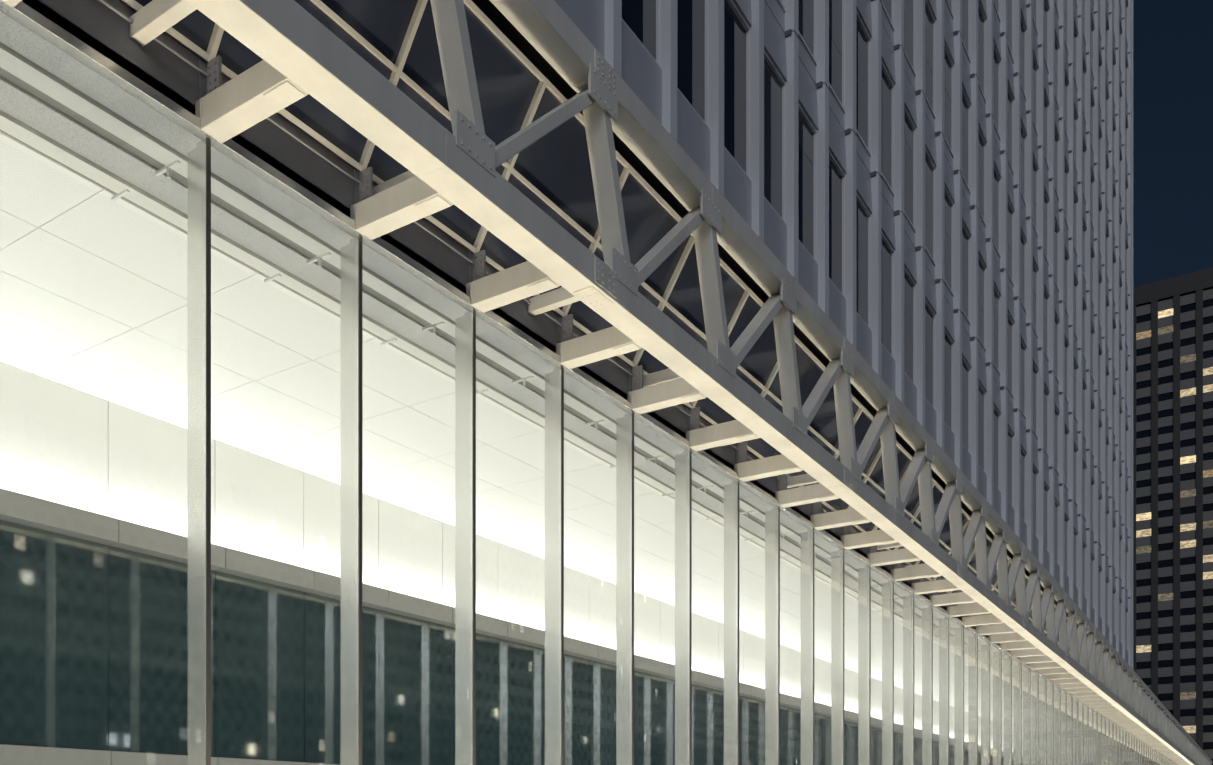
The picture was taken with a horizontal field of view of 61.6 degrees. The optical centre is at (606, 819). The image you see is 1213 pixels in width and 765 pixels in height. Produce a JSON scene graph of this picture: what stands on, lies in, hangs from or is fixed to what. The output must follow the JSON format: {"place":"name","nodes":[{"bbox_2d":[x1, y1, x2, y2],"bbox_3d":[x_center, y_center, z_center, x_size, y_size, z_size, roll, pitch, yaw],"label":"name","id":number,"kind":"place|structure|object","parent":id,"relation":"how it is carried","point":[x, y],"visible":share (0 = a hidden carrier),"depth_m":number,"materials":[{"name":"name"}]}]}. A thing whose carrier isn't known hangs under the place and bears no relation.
{"place":"outdoors","nodes":[
{"label":"outdoors","id":0,"kind":"place"},
{"bbox_2d":[0,362,1022,764],"bbox_3d":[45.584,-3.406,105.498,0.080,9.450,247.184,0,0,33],"label":"back wall panels","id":1,"kind":"object","parent":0,"point":[112,606],"depth_m":23.17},
{"bbox_2d":[0,131,1022,730],"bbox_3d":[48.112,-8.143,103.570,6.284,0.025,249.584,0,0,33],"label":"ceiling panels","id":2,"kind":"object","parent":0,"point":[270,393],"depth_m":19.15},
{"bbox_2d":[0,42,1022,687],"bbox_3d":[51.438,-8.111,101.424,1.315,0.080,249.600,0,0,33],"label":"ceiling strips","id":3,"kind":"object","parent":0,"point":[110,124],"depth_m":14.48,"materials":[{"name":"white metal"}]},
{"bbox_2d":[0,12,1063,693],"bbox_3d":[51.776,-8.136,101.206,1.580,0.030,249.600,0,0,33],"label":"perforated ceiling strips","id":4,"kind":"object","parent":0,"point":[94,144],"depth_m":14.29,"materials":[{"name":"grey metal"}]},
{"bbox_2d":[0,0,1082,700],"bbox_3d":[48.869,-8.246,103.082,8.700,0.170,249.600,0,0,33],"label":"rail","id":5,"kind":"object","parent":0,"point":[78,118],"depth_m":14.17,"materials":[{"name":"grey metal"}]},
{"bbox_2d":[119,0,947,593],"bbox_3d":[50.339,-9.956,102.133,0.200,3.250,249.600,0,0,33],"label":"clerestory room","id":6,"kind":"object","parent":5,"relation":"on","point":[377,184],"depth_m":16.97,"materials":[{"name":"grey concrete"}]},
{"bbox_2d":[22,0,1065,689],"bbox_3d":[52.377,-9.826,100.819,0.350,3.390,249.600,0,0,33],"label":"head spandrel","id":7,"kind":"object","parent":5,"relation":"on","point":[108,30],"depth_m":13.31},
{"bbox_2d":[111,160,1013,681],"bbox_3d":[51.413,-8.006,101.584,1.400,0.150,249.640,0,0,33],"label":"blind brackets","id":8,"kind":"object","parent":5,"relation":"attached to","point":[175,164],"depth_m":16.69,"materials":[{"name":"grey metal"}]},
{"bbox_2d":[0,0,1177,764],"bbox_3d":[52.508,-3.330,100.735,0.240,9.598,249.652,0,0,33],"label":"lobby mullions","id":9,"kind":"object","parent":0,"point":[88,56],"visible":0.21,"depth_m":17.75,"materials":[{"name":"grey metal"}]},
{"bbox_2d":[0,11,1173,764],"bbox_3d":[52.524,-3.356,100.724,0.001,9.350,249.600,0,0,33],"label":"lobby glass","id":10,"kind":"object","parent":9,"relation":"attached to","point":[1102,739],"depth_m":20.29,"materials":[{"name":"clear glass"}]},
{"bbox_2d":[188,148,1063,764],"bbox_3d":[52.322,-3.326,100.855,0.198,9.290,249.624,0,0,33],"label":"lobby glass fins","id":11,"kind":"object","parent":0,"point":[192,490],"depth_m":20.13,"materials":[{"name":"glass"}]},
{"bbox_2d":[472,0,1095,645],"bbox_3d":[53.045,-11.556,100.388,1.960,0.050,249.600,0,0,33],"label":"tower soffit","id":12,"kind":"structure","parent":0,"point":[514,36],"depth_m":18.36,"materials":[{"name":"black metal"}]},
{"bbox_2d":[554,0,1128,662],"bbox_3d":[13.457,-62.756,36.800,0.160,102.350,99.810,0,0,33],"label":"tower spandrels","id":13,"kind":"object","parent":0,"point":[640,72],"visible":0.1,"depth_m":29.52,"materials":[{"name":"grey metal"}]},
{"bbox_2d":[622,0,1127,650],"bbox_3d":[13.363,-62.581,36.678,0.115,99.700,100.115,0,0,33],"label":"window frames","id":14,"kind":"structure","parent":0,"point":[782,82],"depth_m":39.73,"materials":[{"name":"grey metal"}]},
{"bbox_2d":[622,0,1126,648],"bbox_3d":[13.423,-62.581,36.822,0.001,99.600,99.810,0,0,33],"label":"tower windows","id":15,"kind":"structure","parent":14,"relation":"in","point":[638,16],"depth_m":29.34,"materials":[{"name":"black glass"}]},
{"bbox_2d":[764,0,1126,599],"bbox_3d":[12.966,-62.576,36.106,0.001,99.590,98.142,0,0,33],"label":"tower blinds","id":16,"kind":"object","parent":15,"relation":"in","point":[772,140],"visible":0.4,"depth_m":29.74,"materials":[{"name":"grey fabric"}]},
{"bbox_2d":[764,0,1113,492],"bbox_3d":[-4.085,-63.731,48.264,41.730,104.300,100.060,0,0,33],"label":"tower","id":17,"kind":"structure","parent":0,"point":[945,155],"depth_m":31.39,"materials":[{"name":"grey metal"}]},
{"bbox_2d":[1133,267,1212,764],"bbox_3d":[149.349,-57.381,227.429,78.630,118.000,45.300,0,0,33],"label":"tower","id":18,"kind":"structure","parent":0,"point":[1176,288],"depth_m":218.15,"materials":[{"name":"black glass"}]},
{"bbox_2d":[1136,308,1195,520],"bbox_3d":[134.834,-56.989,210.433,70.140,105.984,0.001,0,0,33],"label":"tower lit windows","id":19,"kind":"structure","parent":18,"relation":"attached to","point":[1183,460],"depth_m":219.57,"materials":[{"name":"yellow glass"}]},
{"bbox_2d":[1136,289,1212,758],"bbox_3d":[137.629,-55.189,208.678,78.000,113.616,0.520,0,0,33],"label":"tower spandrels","id":20,"kind":"object","parent":18,"relation":"attached to","point":[1168,504],"depth_m":218.66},
{"bbox_2d":[1136,367,1212,732],"bbox_3d":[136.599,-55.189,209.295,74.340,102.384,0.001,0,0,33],"label":"tower lit windows","id":21,"kind":"structure","parent":18,"relation":"attached to","point":[1183,527],"depth_m":217.13,"materials":[{"name":"beige glass"}]},
{"bbox_2d":[1136,325,1212,699],"bbox_3d":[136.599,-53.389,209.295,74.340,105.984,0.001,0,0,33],"label":"tower lit windows","id":22,"kind":"structure","parent":18,"relation":"attached to","point":[1206,524],"depth_m":217.83,"materials":[{"name":"beige glass"}]},
{"bbox_2d":[1136,330,1212,477],"bbox_3d":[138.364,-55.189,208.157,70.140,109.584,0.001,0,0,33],"label":"tower lit windows","id":23,"kind":"structure","parent":18,"relation":"attached to","point":[1147,334],"depth_m":221.33,"materials":[{"name":"beige glass"}]},
{"bbox_2d":[1133,0,1212,286],"label":"sky","id":24,"kind":"structure","parent":0,"point":[1173,39],"materials":[{"name":"blue"}]},
{"label":"ground","id":25,"kind":"structure","parent":0,"visible":0},
{"bbox_2d":[1,362,978,764],"bbox_3d":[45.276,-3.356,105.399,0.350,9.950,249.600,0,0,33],"label":"wall","id":26,"kind":"structure","parent":25,"relation":"on","point":[299,470],"depth_m":22.41,"materials":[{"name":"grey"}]},
{"bbox_2d":[0,488,1022,764],"bbox_3d":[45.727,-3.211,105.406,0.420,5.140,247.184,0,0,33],"label":"wall ledge","id":27,"kind":"object","parent":26,"relation":"attached to","point":[90,530],"depth_m":21.93,"materials":[{"name":"grey"}]},
{"bbox_3d":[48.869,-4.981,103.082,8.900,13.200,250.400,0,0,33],"label":"lobby","id":28,"kind":"object","parent":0,"visible":0},
{"bbox_2d":[206,137,1174,764],"bbox_3d":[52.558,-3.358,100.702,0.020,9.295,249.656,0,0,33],"label":"mullion caps","id":29,"kind":"object","parent":28,"relation":"attached to","point":[208,451],"visible":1,"depth_m":16.01,"materials":[{"name":"grey metal"}]},
{"bbox_3d":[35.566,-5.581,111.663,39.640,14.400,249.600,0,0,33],"label":"podium block","id":30,"kind":"object","parent":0,"visible":0},
{"bbox_2d":[605,0,1132,668],"bbox_3d":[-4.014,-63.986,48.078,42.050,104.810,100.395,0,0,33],"label":"tower fins","id":31,"kind":"object","parent":30,"relation":"on","point":[667,34],"visible":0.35,"depth_m":39.62,"materials":[{"name":"grey metal"}]},
{"bbox_2d":[186,0,1212,764],"bbox_3d":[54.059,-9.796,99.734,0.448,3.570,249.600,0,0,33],"label":"truss chords","id":32,"kind":"object","parent":31,"relation":"attached to","point":[302,48],"visible":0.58,"depth_m":16.28,"materials":[{"name":"grey metal"}]},
{"bbox_2d":[129,0,1003,633],"bbox_3d":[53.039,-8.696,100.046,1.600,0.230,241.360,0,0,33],"label":"truss tie beams","id":33,"kind":"structure","parent":32,"relation":"attached to","point":[153,20],"depth_m":13.89,"materials":[{"name":"beige metal"}]},
{"bbox_2d":[3,0,1189,764],"bbox_3d":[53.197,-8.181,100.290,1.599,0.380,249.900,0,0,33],"label":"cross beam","id":34,"kind":"structure","parent":32,"relation":"attached to","point":[245,100],"depth_m":17.95,"materials":[{"name":"metal"}]},
{"bbox_2d":[199,55,994,634],"bbox_3d":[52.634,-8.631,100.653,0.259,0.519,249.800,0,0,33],"label":"gusset plates","id":35,"kind":"object","parent":34,"relation":"on","point":[563,333],"depth_m":17.88,"materials":[{"name":"grey metal"}]},
{"bbox_2d":[99,0,973,615],"bbox_3d":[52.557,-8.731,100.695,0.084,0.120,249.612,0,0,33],"label":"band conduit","id":36,"kind":"object","parent":35,"relation":"attached to","point":[175,52],"visible":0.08,"depth_m":13.57,"materials":[{"name":"grey metal"}]},
{"bbox_2d":[208,62,952,605],"bbox_3d":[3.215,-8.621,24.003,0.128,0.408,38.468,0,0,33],"label":"gusset bolts","id":37,"kind":"object","parent":35,"relation":"attached to","point":[480,274],"visible":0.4,"depth_m":15.93,"materials":[{"name":"grey metal"}]},
{"bbox_2d":[121,0,1077,652],"bbox_3d":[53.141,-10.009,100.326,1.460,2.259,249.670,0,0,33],"label":"clerestory frames","id":38,"kind":"structure","parent":35,"relation":"on","point":[209,54],"depth_m":15.82,"materials":[{"name":"black metal"}]},
{"bbox_2d":[125,0,1077,655],"bbox_3d":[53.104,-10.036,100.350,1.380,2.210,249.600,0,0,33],"label":"clerestory glass","id":39,"kind":"object","parent":38,"relation":"in","point":[553,166],"depth_m":16.17,"materials":[{"name":"black glass"}]},
{"bbox_2d":[419,50,1208,764],"bbox_3d":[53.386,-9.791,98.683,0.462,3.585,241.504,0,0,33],"label":"chord splices","id":40,"kind":"object","parent":32,"relation":"on","point":[597,298],"visible":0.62,"depth_m":15.63,"materials":[{"name":"metal"}]},
{"bbox_2d":[577,56,1095,686],"bbox_3d":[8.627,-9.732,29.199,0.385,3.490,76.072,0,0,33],"label":"bolts","id":41,"kind":"object","parent":40,"relation":"attached to","point":[831,358],"visible":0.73,"depth_m":15.66,"materials":[{"name":"metal"}]},
{"bbox_2d":[430,0,1210,764],"bbox_3d":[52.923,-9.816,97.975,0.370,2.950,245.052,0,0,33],"label":"truss","id":42,"kind":"object","parent":32,"relation":"attached to","point":[454,46],"visible":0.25,"depth_m":21.95,"materials":[{"name":"grey metal"}]},
{"bbox_2d":[454,63,1211,764],"bbox_3d":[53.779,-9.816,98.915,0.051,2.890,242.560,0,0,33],"label":"truss gussets","id":43,"kind":"object","parent":32,"relation":"on","point":[472,139],"visible":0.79,"depth_m":18.66,"materials":[{"name":"grey metal"}]},
{"bbox_2d":[784,0,1131,598],"bbox_3d":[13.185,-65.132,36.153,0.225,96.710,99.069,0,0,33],"label":"tower fin joints","id":44,"kind":"object","parent":31,"relation":"on","point":[787,33],"visible":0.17,"depth_m":43.98,"materials":[{"name":"grey metal"}]}
]}

